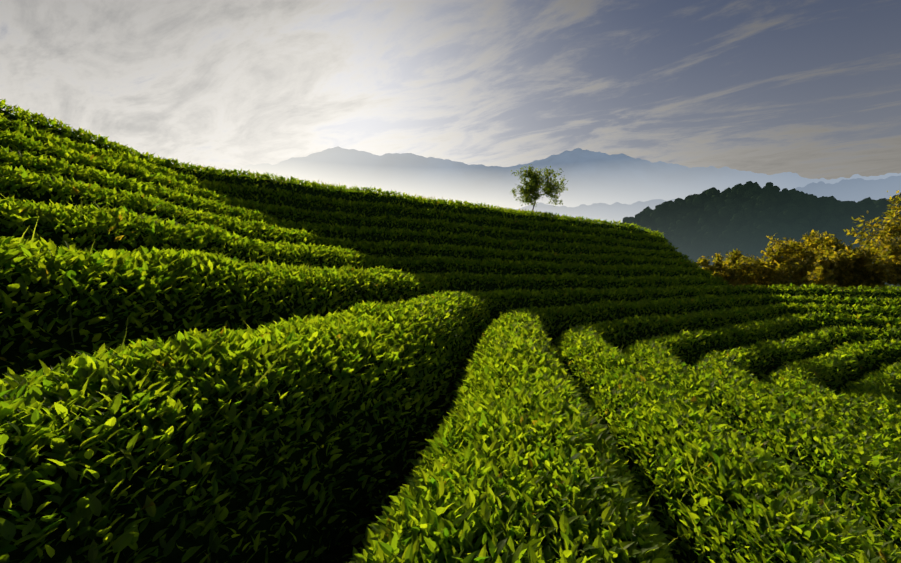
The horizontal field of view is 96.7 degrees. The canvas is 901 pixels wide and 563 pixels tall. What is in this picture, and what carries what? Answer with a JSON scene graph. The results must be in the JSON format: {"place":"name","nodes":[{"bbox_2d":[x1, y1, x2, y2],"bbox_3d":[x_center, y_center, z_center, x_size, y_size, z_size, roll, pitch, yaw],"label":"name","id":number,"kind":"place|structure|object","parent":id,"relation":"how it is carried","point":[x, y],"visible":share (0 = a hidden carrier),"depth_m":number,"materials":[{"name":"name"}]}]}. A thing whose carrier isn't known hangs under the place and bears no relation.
{"place":"outdoors","nodes":[
{"label":"outdoors","id":0,"kind":"place"},
{"bbox_2d":[0,109,900,562],"bbox_3d":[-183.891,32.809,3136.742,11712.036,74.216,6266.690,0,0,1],"label":"ground","id":1,"kind":"structure","parent":0,"point":[186,541],"depth_m":2.63,"materials":[{"name":"green plant"}]},
{"bbox_2d":[0,236,900,562],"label":"tea bushes","id":2,"kind":"object","parent":1,"relation":"on","point":[466,492],"visible":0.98,"depth_m":1.83,"materials":[{"name":"green plant"}]},
{"bbox_2d":[0,99,900,506],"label":"tea bushes","id":3,"kind":"object","parent":1,"relation":"on","point":[840,441],"visible":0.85,"depth_m":8.91,"materials":[{"name":"green plant"}]},
{"bbox_2d":[510,164,567,209],"bbox_3d":[6.029,-6.082,27.308,3.636,3.722,3.512,0,0,-38],"label":"lone tree","id":4,"kind":"object","parent":1,"relation":"on","point":[529,191],"visible":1,"depth_m":26.72,"materials":[{"name":"green plant"}]},
{"bbox_2d":[696,252,737,286],"bbox_3d":[32.820,0.239,48.409,6.104,7.475,5.848,0,0,1],"label":"tree","id":5,"kind":"object","parent":1,"relation":"on","point":[719,267],"visible":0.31,"depth_m":47.84,"materials":[{"name":"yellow plant"}]},
{"bbox_2d":[723,249,759,287],"bbox_3d":[35.948,0.176,50.440,6.378,8.377,6.188,0,0,-42],"label":"tree","id":6,"kind":"object","parent":1,"relation":"on","point":[733,261],"visible":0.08,"depth_m":49.51,"materials":[{"name":"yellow plant"}]},
{"bbox_2d":[731,233,800,288],"bbox_3d":[36.247,-0.653,45.996,7.836,9.190,8.380,0,0,1],"label":"tree","id":7,"kind":"object","parent":1,"relation":"on","point":[754,270],"visible":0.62,"depth_m":44.63,"materials":[{"name":"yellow plant"}]},
{"bbox_2d":[783,230,819,266],"bbox_3d":[41.320,-0.675,46.013,5.623,9.956,7.187,0,0,1],"label":"tree","id":8,"kind":"object","parent":1,"relation":"on","point":[813,234],"visible":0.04,"depth_m":44.80,"materials":[{"name":"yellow plant"}]},
{"bbox_2d":[766,237,887,289],"bbox_3d":[38.136,-0.543,40.393,7.768,8.583,7.444,0,0,1],"label":"tree","id":9,"kind":"object","parent":1,"relation":"on","point":[830,268],"visible":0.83,"depth_m":39.05,"materials":[{"name":"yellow plant"}]},
{"bbox_2d":[796,240,879,263],"bbox_3d":[43.416,0.541,47.522,10.216,10.529,9.794,0,0,1],"label":"tree","id":10,"kind":"object","parent":1,"relation":"on","point":[871,251],"depth_m":44.66,"materials":[{"name":"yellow plant"}]},
{"bbox_2d":[808,231,890,289],"bbox_3d":[41.689,-0.661,42.137,8.789,9.516,9.871,0,0,20],"label":"tree","id":11,"kind":"object","parent":1,"relation":"on","point":[828,239],"visible":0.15,"depth_m":41.17,"materials":[{"name":"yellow plant"}]},
{"bbox_2d":[843,190,900,267],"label":"tree","id":12,"kind":"object","parent":1,"relation":"on","point":[889,231],"visible":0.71,"depth_m":37.25,"materials":[{"name":"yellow plant"}]},
{"bbox_2d":[862,227,900,287],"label":"tree","id":13,"kind":"object","parent":1,"relation":"on","point":[891,256],"visible":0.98,"depth_m":35.57,"materials":[{"name":"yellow plant"}]},
{"bbox_2d":[0,0,900,179],"label":"sky","id":14,"kind":"structure","parent":0,"point":[810,89],"materials":[{"name":"grey"}]},
{"bbox_2d":[216,146,900,209],"bbox_3d":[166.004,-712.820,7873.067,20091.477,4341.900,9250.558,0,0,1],"label":"mountains","id":15,"kind":"structure","parent":0,"point":[591,177],"depth_m":7668.16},
{"bbox_2d":[508,176,900,223],"bbox_3d":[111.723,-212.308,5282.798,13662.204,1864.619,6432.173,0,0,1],"label":"mountains","id":16,"kind":"structure","parent":0,"point":[857,190],"depth_m":4305.88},
{"bbox_2d":[650,195,888,284],"bbox_3d":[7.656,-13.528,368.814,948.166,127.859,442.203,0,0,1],"label":"forest hill","id":17,"kind":"structure","parent":0,"point":[776,221],"depth_m":299.75,"materials":[{"name":"green plant"}]},
{"bbox_2d":[618,181,900,289],"bbox_3d":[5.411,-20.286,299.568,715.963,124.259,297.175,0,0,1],"label":"forest trees","id":18,"kind":"object","parent":17,"relation":"on","point":[715,234],"visible":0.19,"depth_m":282.93,"materials":[{"name":"green plant"}]}
]}

